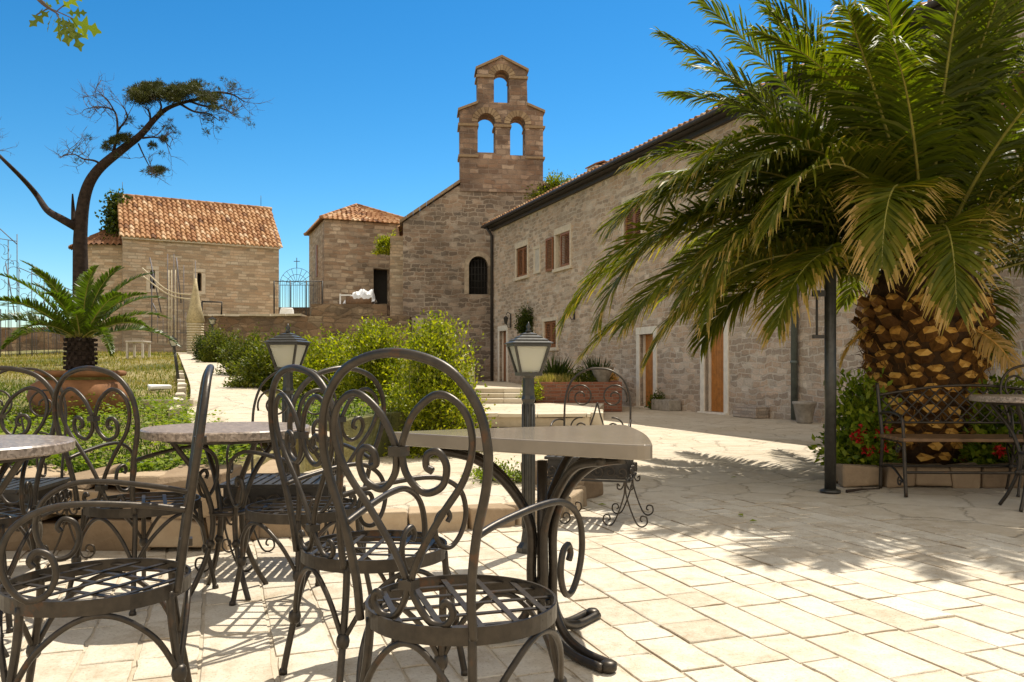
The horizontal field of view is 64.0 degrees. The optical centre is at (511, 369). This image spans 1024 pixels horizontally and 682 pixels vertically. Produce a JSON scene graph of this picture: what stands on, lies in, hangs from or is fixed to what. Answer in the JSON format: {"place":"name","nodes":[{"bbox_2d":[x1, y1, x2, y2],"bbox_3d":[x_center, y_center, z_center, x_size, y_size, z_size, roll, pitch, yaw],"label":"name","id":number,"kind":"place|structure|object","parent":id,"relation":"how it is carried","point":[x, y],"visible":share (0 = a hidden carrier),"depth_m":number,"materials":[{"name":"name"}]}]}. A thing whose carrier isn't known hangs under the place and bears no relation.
{"place":"outdoors","nodes":[
{"label":"outdoors","id":0,"kind":"place"},
{"bbox_2d":[0,349,474,516],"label":"garden ground","id":1,"kind":"structure","parent":0,"point":[395,420],"depth_m":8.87,"materials":[{"name":"green plant"}]},
{"bbox_2d":[1,327,69,351],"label":"boundary wall","id":2,"kind":"structure","parent":1,"relation":"on","point":[40,342],"depth_m":43.44,"materials":[{"name":"stone"}]},
{"bbox_2d":[0,229,71,356],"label":"light frame","id":3,"kind":"object","parent":1,"relation":"on","point":[18,287],"visible":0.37,"depth_m":31.01,"materials":[{"name":"metal"}]},
{"bbox_2d":[26,370,129,415],"bbox_3d":[-4.687,0.310,8.900,1.020,0.600,1.020,0,0,0],"label":"terracotta pot","id":4,"kind":"object","parent":1,"relation":"on","point":[87,384],"visible":0.51,"depth_m":8.53,"materials":[{"name":"ceramic"}]},
{"bbox_2d":[0,259,179,369],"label":"cycad","id":5,"kind":"object","parent":4,"relation":"on","point":[85,314],"visible":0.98,"depth_m":8.73,"materials":[{"name":"green plant"}]},
{"bbox_2d":[0,73,271,301],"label":"pine tree","id":6,"kind":"object","parent":1,"relation":"on","point":[146,93],"visible":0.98,"depth_m":21.85,"materials":[{"name":"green plant"}]},
{"bbox_2d":[125,341,150,358],"bbox_3d":[-12.312,-0.644,27.000,0.600,0.585,0.600,0,0,0],"label":"garden table","id":7,"kind":"object","parent":1,"relation":"on","point":[134,348],"visible":0.91,"depth_m":26.77,"materials":[{"name":"beige stone"}]},
{"bbox_2d":[148,384,171,390],"bbox_3d":[-5.166,0.268,12.010,0.316,0.098,0.160,0,0,-28],"label":"loose stone","id":8,"kind":"object","parent":1,"relation":"on","point":[153,387],"visible":0.93,"depth_m":11.96,"materials":[{"name":"white stone"}]},
{"bbox_2d":[140,400,196,410],"bbox_3d":[-3.932,0.417,9.401,0.606,0.146,0.163,0,0,0],"label":"kerb stone","id":9,"kind":"object","parent":1,"relation":"on","point":[194,402],"visible":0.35,"depth_m":9.33,"materials":[{"name":"beige stone"}]},
{"bbox_2d":[142,254,200,343],"bbox_3d":[-13.679,-2.788,32.948,2.384,3.743,0.152,0,0,0],"label":"light frame","id":10,"kind":"object","parent":1,"relation":"on","point":[174,332],"visible":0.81,"depth_m":32.98,"materials":[{"name":"wood"}]},
{"bbox_2d":[168,335,179,382],"bbox_3d":[-5.738,-0.158,13.982,0.156,0.874,0.156,-7,3,-20],"label":"garden lamp","id":11,"kind":"object","parent":1,"relation":"on","point":[173,344],"visible":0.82,"depth_m":13.96,"materials":[{"name":"metal"}]},
{"bbox_2d":[68,182,282,352],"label":"chapel","id":12,"kind":"structure","parent":1,"relation":"on","point":[232,249],"depth_m":37.62,"materials":[{"name":"stone"}]},
{"bbox_2d":[94,188,132,244],"bbox_3d":[-18.190,-4.844,37.603,1.737,7.068,2.250,0,0,-26],"label":"ivy","id":13,"kind":"object","parent":12,"relation":"attached to","point":[110,221],"visible":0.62,"depth_m":37.39,"materials":[{"name":"green plant"}]},
{"bbox_2d":[168,370,186,415],"bbox_3d":[-5.180,0.261,12.793,0.190,0.480,9.582,0,0,-22],"label":"path edging","id":14,"kind":"object","parent":1,"relation":"on","point":[181,388],"visible":0.69,"depth_m":11.33,"materials":[{"name":"stone"}]},
{"bbox_2d":[187,319,214,359],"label":"clipped bush","id":15,"kind":"object","parent":1,"relation":"on","point":[198,342],"visible":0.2,"depth_m":25.34,"materials":[{"name":"green plant"}]},
{"bbox_2d":[0,387,408,472],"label":"ground cover","id":16,"kind":"object","parent":1,"relation":"on","point":[177,420],"visible":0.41,"depth_m":6.82,"materials":[{"name":"green plant"}]},
{"bbox_2d":[208,315,216,330],"bbox_3d":[-11.521,-1.321,31.500,0.271,1.524,0.271,0,0,-5],"label":"garden lamp","id":17,"kind":"object","parent":1,"relation":"on","point":[212,321],"visible":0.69,"depth_m":31.43,"materials":[{"name":"paint"}]},
{"bbox_2d":[196,324,237,362],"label":"clipped bush","id":18,"kind":"object","parent":1,"relation":"on","point":[217,338],"visible":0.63,"depth_m":23.26,"materials":[{"name":"green plant"}]},
{"bbox_2d":[211,322,266,374],"bbox_3d":[-5.305,-0.388,16.648,1.321,1.136,1.353,0,0,43],"label":"clipped bush","id":19,"kind":"object","parent":1,"relation":"on","point":[237,353],"visible":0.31,"depth_m":16.42,"materials":[{"name":"green plant"}]},
{"bbox_2d":[222,324,301,388],"bbox_3d":[-3.823,-0.192,13.021,1.480,1.069,1.546,0,0,-10],"label":"bush","id":20,"kind":"object","parent":1,"relation":"on","point":[257,375],"visible":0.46,"depth_m":12.71,"materials":[{"name":"green plant"}]},
{"bbox_2d":[203,304,411,352],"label":"terrace wall","id":21,"kind":"structure","parent":1,"relation":"on","point":[340,317],"depth_m":34.50,"materials":[{"name":"stone"}]},
{"bbox_2d":[201,301,221,313],"bbox_3d":[-12.535,-2.321,34.200,0.878,1.079,0.070,0,0,0],"label":"iron bracket","id":22,"kind":"object","parent":21,"relation":"attached to","point":[212,302],"visible":0.75,"depth_m":34.18,"materials":[{"name":"black metal"}]},
{"bbox_2d":[339,294,350,303],"bbox_3d":[-7.111,-2.990,34.950,0.490,0.480,0.050,0,0,0],"label":"white frame","id":23,"kind":"object","parent":21,"relation":"on","point":[340,295],"visible":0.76,"depth_m":34.92,"materials":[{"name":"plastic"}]},
{"bbox_2d":[343,289,376,303],"bbox_3d":[-6.519,-3.020,35.194,1.350,0.901,0.812,0,0,0],"label":"covered boat","id":24,"kind":"object","parent":21,"relation":"on","point":[361,296],"visible":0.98,"depth_m":34.84,"materials":[{"name":"fabric"}]},
{"bbox_2d":[277,324,395,394],"bbox_3d":[-2.655,-0.140,11.720,1.670,1.052,1.721,0,0,35],"label":"bush","id":25,"kind":"object","parent":1,"relation":"on","point":[315,359],"visible":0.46,"depth_m":11.53,"materials":[{"name":"green plant"}]},
{"bbox_2d":[328,313,413,400],"bbox_3d":[-1.818,-0.085,11.267,1.528,1.419,1.449,0,0,0],"label":"bush","id":26,"kind":"object","parent":1,"relation":"on","point":[375,367],"visible":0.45,"depth_m":11.02,"materials":[{"name":"green plant"}]},
{"bbox_2d":[176,352,348,437],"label":"footpath","id":27,"kind":"structure","parent":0,"point":[234,404],"depth_m":10.68,"materials":[{"name":"beige stone"}]},
{"bbox_2d":[186,278,204,353],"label":"wicker column","id":28,"kind":"structure","parent":27,"relation":"on","point":[195,320],"depth_m":32.18,"materials":[{"name":"wicker"}]},
{"bbox_2d":[412,318,424,347],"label":"terrace","id":29,"kind":"structure","parent":0,"point":[415,319],"depth_m":35.25,"materials":[{"name":"beige stone"}]},
{"bbox_2d":[279,308,293,313],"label":"stone block","id":30,"kind":"structure","parent":29,"relation":"on","point":[286,310],"depth_m":35.15,"materials":[{"name":"white stone"}]},
{"bbox_2d":[281,307,309,315],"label":"parapet wall","id":31,"kind":"structure","parent":29,"relation":"on","point":[304,310],"depth_m":46.75,"materials":[{"name":"beige stone"}]},
{"bbox_2d":[279,258,313,313],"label":"iron gate","id":32,"kind":"structure","parent":29,"relation":"on","point":[296,261],"depth_m":43.99,"materials":[{"name":"metal"}]},
{"bbox_2d":[273,281,322,315],"bbox_3d":[-9.657,-3.121,37.000,2.236,1.783,0.060,0,0,0],"label":"iron railing","id":33,"kind":"object","parent":29,"relation":"on","point":[295,294],"visible":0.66,"depth_m":36.99,"materials":[{"name":"black metal"}]},
{"bbox_2d":[303,203,402,315],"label":"tower house","id":34,"kind":"structure","parent":29,"relation":"on","point":[343,259],"depth_m":42.78,"materials":[{"name":"stone"}]},
{"bbox_2d":[371,229,401,255],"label":"wall plant","id":35,"kind":"object","parent":34,"relation":"attached to","point":[383,246],"depth_m":36.98,"materials":[{"name":"green plant"}]},
{"bbox_2d":[304,451,547,524],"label":"terrace","id":36,"kind":"structure","parent":0,"point":[472,491],"depth_m":6.74,"materials":[{"name":"beige stone"}]},
{"bbox_2d":[460,461,496,478],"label":"weed","id":37,"kind":"object","parent":36,"relation":"on","point":[477,471],"visible":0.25,"depth_m":6.95,"materials":[{"name":"green plant"}]},
{"bbox_2d":[473,456,521,483],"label":"weed","id":38,"kind":"object","parent":36,"relation":"on","point":[513,474],"visible":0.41,"depth_m":6.79,"materials":[{"name":"green plant"}]},
{"bbox_2d":[0,0,926,327],"label":"sky","id":39,"kind":"structure","parent":0,"point":[365,96],"materials":[{"name":"blue"}]},
{"bbox_2d":[390,55,552,380],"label":"church","id":40,"kind":"structure","parent":0,"point":[440,252],"depth_m":36.16,"materials":[{"name":"stone"}]},
{"bbox_2d":[524,169,576,199],"bbox_3d":[2.099,-8.193,36.661,3.461,1.637,2.022,0,0,0],"label":"roof bush","id":41,"kind":"object","parent":40,"relation":"on","point":[554,182],"visible":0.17,"depth_m":36.29,"materials":[{"name":"green plant"}]},
{"bbox_2d":[0,495,1023,681],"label":"paving slabs","id":42,"kind":"structure","parent":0,"point":[878,575],"depth_m":3.61,"materials":[{"name":"stone"}]},
{"bbox_2d":[0,366,58,632],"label":"iron chair","id":43,"kind":"object","parent":42,"relation":"on","point":[19,507],"visible":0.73,"depth_m":3.68,"materials":[{"name":"black metal"}]},
{"bbox_2d":[0,435,74,656],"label":"round table","id":44,"kind":"object","parent":42,"relation":"on","point":[18,450],"visible":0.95,"depth_m":2.98,"materials":[{"name":"stone"}]},
{"bbox_2d":[0,367,95,576],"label":"scroll chair","id":45,"kind":"object","parent":42,"relation":"on","point":[47,485],"visible":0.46,"depth_m":4.47,"materials":[{"name":"black metal"}]},
{"bbox_2d":[29,0,101,51],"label":"oak tree","id":46,"kind":"object","parent":42,"relation":"on","point":[69,27],"visible":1,"depth_m":3.19,"materials":[{"name":"green plant"}]},
{"bbox_2d":[0,364,213,681],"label":"iron chair","id":47,"kind":"object","parent":42,"relation":"on","point":[19,606],"visible":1,"depth_m":2.29,"materials":[{"name":"black metal"}]},
{"bbox_2d":[52,366,219,615],"bbox_3d":[-1.722,0.518,3.770,0.530,1.069,0.566,0,0,21],"label":"iron chair","id":48,"kind":"object","parent":42,"relation":"on","point":[102,513],"visible":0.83,"depth_m":3.59,"materials":[{"name":"black metal"}]},
{"bbox_2d":[0,456,299,550],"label":"stone wall","id":49,"kind":"structure","parent":42,"relation":"on","point":[100,536],"depth_m":4.74,"materials":[{"name":"beige stone"}]},
{"bbox_2d":[140,422,310,600],"bbox_3d":[-1.340,0.663,3.860,0.760,0.786,0.760,0,0,-17],"label":"round table","id":50,"kind":"object","parent":42,"relation":"on","point":[253,434],"visible":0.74,"depth_m":3.78,"materials":[{"name":"metal"}]},
{"bbox_2d":[194,368,346,572],"bbox_3d":[-1.241,0.518,4.506,0.823,1.061,0.547,0,0,-3],"label":"scroll chair","id":51,"kind":"object","parent":42,"relation":"on","point":[266,486],"visible":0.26,"depth_m":4.28,"materials":[{"name":"black metal"}]},
{"bbox_2d":[263,324,311,476],"bbox_3d":[-1.490,0.357,5.450,0.236,1.325,0.236,0,0,8],"label":"garden lamp","id":52,"kind":"object","parent":42,"relation":"on","point":[287,348],"visible":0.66,"depth_m":5.39,"materials":[{"name":"metal"}]},
{"bbox_2d":[226,366,385,626],"bbox_3d":[-0.906,0.518,3.638,0.566,1.069,0.530,0,0,43],"label":"iron chair","id":53,"kind":"object","parent":42,"relation":"on","point":[254,517],"visible":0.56,"depth_m":3.54,"materials":[{"name":"black metal"}]},
{"bbox_2d":[268,364,467,681],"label":"iron chair","id":54,"kind":"object","parent":42,"relation":"on","point":[325,560],"visible":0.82,"depth_m":2.71,"materials":[{"name":"black metal"}]},
{"bbox_2d":[260,489,582,537],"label":"terrace kerb","id":55,"kind":"structure","parent":42,"relation":"on","point":[394,519],"depth_m":5.32,"materials":[{"name":"stone"}]},
{"bbox_2d":[318,348,584,681],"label":"iron chair","id":56,"kind":"object","parent":42,"relation":"on","point":[444,635],"visible":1,"depth_m":1.94,"materials":[{"name":"black metal"}]},
{"bbox_2d":[395,425,651,673],"bbox_3d":[0.023,0.648,3.178,0.988,0.803,0.984,0,0,0],"label":"triangular table","id":57,"kind":"object","parent":42,"relation":"on","point":[592,447],"visible":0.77,"depth_m":3.09,"materials":[{"name":"stone"}]},
{"bbox_2d":[504,322,553,553],"bbox_3d":[0.095,0.388,4.720,0.236,1.325,0.236,0,0,-12],"label":"garden lamp","id":58,"kind":"object","parent":42,"relation":"on","point":[528,350],"visible":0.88,"depth_m":4.69,"materials":[{"name":"metal"}]},
{"bbox_2d":[520,460,602,506],"bbox_3d":[0.434,0.919,6.649,0.679,0.309,0.817,0,0,-19],"label":"stone block pile","id":59,"kind":"object","parent":42,"relation":"on","point":[591,489],"visible":0.19,"depth_m":6.62,"materials":[{"name":"beige stone"}]},
{"bbox_2d":[544,368,653,527],"bbox_3d":[0.567,0.518,5.775,0.823,1.061,0.547,0,0,14],"label":"scroll chair","id":60,"kind":"object","parent":42,"relation":"on","point":[627,471],"visible":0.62,"depth_m":5.59,"materials":[{"name":"metal"}]},
{"bbox_2d":[0,406,1023,681],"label":"patio","id":61,"kind":"structure","parent":0,"point":[714,454],"depth_m":7.58,"materials":[{"name":"beige stone"}]},
{"bbox_2d":[365,308,498,458],"bbox_3d":[-0.904,0.158,9.113,1.603,1.752,1.513,0,0,0],"label":"bush","id":62,"kind":"object","parent":61,"relation":"on","point":[425,381],"visible":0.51,"depth_m":9.00,"materials":[{"name":"green plant"}]},
{"bbox_2d":[475,381,522,387],"bbox_3d":[-1.062,0.795,27.451,2.874,0.610,13.836,0,0,-3],"label":"landing","id":63,"kind":"object","parent":61,"relation":"on","point":[494,384],"visible":0.06,"depth_m":25.83,"materials":[{"name":"beige stone"}]},
{"bbox_2d":[472,409,603,426],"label":"terrace wall","id":64,"kind":"structure","parent":61,"relation":"on","point":[542,419],"depth_m":14.76,"materials":[{"name":"stone"}]},
{"bbox_2d":[534,380,621,411],"bbox_3d":[1.728,0.680,21.643,2.582,0.740,3.334,0,0,0],"label":"brick planter","id":65,"kind":"object","parent":61,"relation":"on","point":[554,392],"visible":0.56,"depth_m":20.19,"materials":[{"name":"brick"}]},
{"bbox_2d":[534,372,580,383],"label":"dry grass tuft","id":66,"kind":"object","parent":65,"relation":"on","point":[552,378],"visible":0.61,"depth_m":20.30,"materials":[{"name":"yellow plant"}]},
{"bbox_2d":[542,351,575,376],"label":"spiky plant","id":67,"kind":"object","parent":65,"relation":"on","point":[557,368],"visible":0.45,"depth_m":21.18,"materials":[{"name":"green plant"}]},
{"bbox_2d":[562,364,615,381],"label":"bush","id":68,"kind":"object","parent":65,"relation":"on","point":[584,377],"visible":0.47,"depth_m":20.79,"materials":[{"name":"green plant"}]},
{"bbox_2d":[591,367,613,381],"bbox_3d":[2.300,0.155,20.850,0.620,0.430,0.620,0,0,0],"label":"flower pot","id":69,"kind":"object","parent":65,"relation":"on","point":[602,375],"visible":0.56,"depth_m":20.67,"materials":[{"name":"stone"}]},
{"bbox_2d":[581,356,614,378],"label":"spiky plant","id":70,"kind":"object","parent":69,"relation":"in","point":[590,365],"visible":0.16,"depth_m":21.57,"materials":[{"name":"green plant"}]},
{"bbox_2d":[609,370,618,380],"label":"plant","id":71,"kind":"object","parent":65,"relation":"on","point":[613,378],"visible":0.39,"depth_m":23.21,"materials":[{"name":"green plant"}]},
{"bbox_2d":[643,388,664,408],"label":"weed","id":72,"kind":"object","parent":61,"relation":"on","point":[656,396],"visible":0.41,"depth_m":21.61,"materials":[{"name":"green plant"}]},
{"bbox_2d":[651,399,680,410],"bbox_3d":[3.969,0.915,21.121,0.360,0.270,0.850,0,0,-21],"label":"stone trough","id":73,"kind":"object","parent":61,"relation":"on","point":[666,405],"visible":1,"depth_m":20.80,"materials":[{"name":"stone"}]},
{"bbox_2d":[733,406,768,417],"bbox_3d":[5.228,0.930,17.955,0.340,0.240,0.800,0,0,-21],"label":"brick trough","id":74,"kind":"object","parent":61,"relation":"on","point":[751,411],"visible":1,"depth_m":17.69,"materials":[{"name":"stone"}]},
{"bbox_2d":[792,401,816,422],"bbox_3d":[5.740,0.840,16.079,0.460,0.420,0.460,0,0,0],"label":"flower pot","id":75,"kind":"object","parent":61,"relation":"on","point":[804,411],"visible":1,"depth_m":15.93,"materials":[{"name":"stone"}]},
{"bbox_2d":[812,269,840,493],"bbox_3d":[2.691,0.100,7.013,0.232,1.900,0.167,0,0,24],"label":"iron pole","id":76,"kind":"object","parent":61,"relation":"on","point":[828,293],"visible":0.93,"depth_m":6.96,"materials":[{"name":"metal"}]},
{"bbox_2d":[846,488,879,492],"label":"fallen twig","id":77,"kind":"object","parent":61,"relation":"on","point":[853,490],"visible":1,"depth_m":7.02,"materials":[{"name":"brown wood"}]},
{"bbox_2d":[836,445,1023,487],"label":"stone edging","id":78,"kind":"object","parent":61,"relation":"on","point":[852,475],"visible":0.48,"depth_m":7.29,"materials":[{"name":"beige stone"}]},
{"bbox_2d":[875,383,1023,496],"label":"garden bench","id":79,"kind":"object","parent":61,"relation":"on","point":[903,438],"visible":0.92,"depth_m":7.21,"materials":[{"name":"metal"}]},
{"bbox_2d":[969,394,1023,511],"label":"round table","id":80,"kind":"object","parent":61,"relation":"on","point":[993,400],"visible":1,"depth_m":6.22,"materials":[{"name":"metal"}]},
{"bbox_2d":[999,364,1023,496],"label":"iron chair","id":81,"kind":"object","parent":61,"relation":"on","point":[1012,449],"visible":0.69,"depth_m":7.14,"materials":[{"name":"black metal"}]},
{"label":"planting bed","id":82,"kind":"structure","parent":61,"relation":"on","visible":0},
{"bbox_2d":[553,0,1023,464],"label":"palm tree","id":83,"kind":"object","parent":82,"relation":"on","point":[886,192],"visible":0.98,"depth_m":7.51,"materials":[{"name":"green plant"}]},
{"bbox_2d":[808,366,901,465],"bbox_3d":[3.224,0.468,7.631,0.879,1.004,0.805,0,0,0],"label":"geranium","id":84,"kind":"object","parent":82,"relation":"on","point":[859,436],"visible":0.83,"depth_m":7.55,"materials":[{"name":"green plant"}]},
{"bbox_2d":[952,351,1023,464],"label":"geranium","id":85,"kind":"object","parent":82,"relation":"on","point":[992,452],"visible":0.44,"depth_m":7.58,"materials":[{"name":"green plant"}]},
{"bbox_2d":[475,403,603,425],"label":"terrace","id":86,"kind":"structure","parent":0,"point":[539,407],"depth_m":17.54,"materials":[{"name":"beige stone"}]},
{"bbox_2d":[475,388,522,402],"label":"stone steps","id":87,"kind":"structure","parent":86,"relation":"on","point":[503,395],"depth_m":19.91,"materials":[{"name":"beige stone"}]},
{"bbox_2d":[516,376,544,400],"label":"weed","id":88,"kind":"object","parent":86,"relation":"on","point":[537,389],"visible":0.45,"depth_m":19.82,"materials":[{"name":"green plant"}]},
{"label":"ground","id":89,"kind":"structure","parent":0,"visible":0},
{"bbox_2d":[481,0,1023,427],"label":"stone house","id":90,"kind":"structure","parent":89,"relation":"on","point":[544,251],"depth_m":22.58,"materials":[{"name":"stone"}]},
{"bbox_2d":[504,331,505,380],"bbox_3d":[-0.175,-0.530,33.045,0.065,2.030,0.776,0,0,-21],"label":"door","id":91,"kind":"structure","parent":90,"relation":"in","point":[504,331],"depth_m":33.24,"materials":[{"name":"brown wood"}]},
{"bbox_2d":[513,239,528,281],"bbox_3d":[0.402,-4.132,31.077,0.200,1.452,1.450,0,0,-21],"label":"window frame","id":92,"kind":"structure","parent":90,"relation":"in","point":[520,246],"depth_m":31.12,"materials":[{"name":"stone"}]},
{"bbox_2d":[513,303,533,333],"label":"hanging plant","id":93,"kind":"object","parent":90,"relation":"hanging from","point":[522,321],"visible":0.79,"depth_m":30.02,"materials":[{"name":"green plant"}]},
{"bbox_2d":[542,316,558,350],"bbox_3d":[1.357,-1.231,28.612,0.200,1.174,1.404,0,0,-21],"label":"window frame","id":94,"kind":"structure","parent":90,"relation":"in","point":[554,320],"depth_m":28.57,"materials":[{"name":"stone"}]},
{"bbox_2d":[545,223,572,272],"bbox_3d":[1.827,-4.077,27.967,0.610,1.488,2.068,0,0,-21],"label":"window frame","id":95,"kind":"structure","parent":90,"relation":"in","point":[565,230],"depth_m":27.76,"materials":[{"name":"stone"}]},
{"bbox_2d":[620,190,643,252],"bbox_3d":[3.635,-4.141,23.300,0.610,1.638,1.311,0,0,-21],"label":"window frame","id":96,"kind":"structure","parent":90,"relation":"in","point":[634,217],"depth_m":23.31,"materials":[{"name":"stone"}]},
{"bbox_2d":[646,334,652,405],"bbox_3d":[3.884,0.025,22.566,0.065,1.980,0.694,0,0,-21],"label":"door","id":97,"kind":"structure","parent":90,"relation":"in","point":[649,365],"depth_m":22.68,"materials":[{"name":"brown wood"}]},
{"bbox_2d":[711,328,722,411],"bbox_3d":[5.020,-0.015,19.633,0.065,2.060,0.745,0,0,-21],"label":"door","id":98,"kind":"structure","parent":90,"relation":"in","point":[717,352],"depth_m":19.73,"materials":[{"name":"brown wood"}]},
{"bbox_2d":[996,58,1023,158],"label":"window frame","id":99,"kind":"structure","parent":90,"relation":"in","point":[1010,58],"depth_m":12.48,"materials":[{"name":"stone"}]}
]}

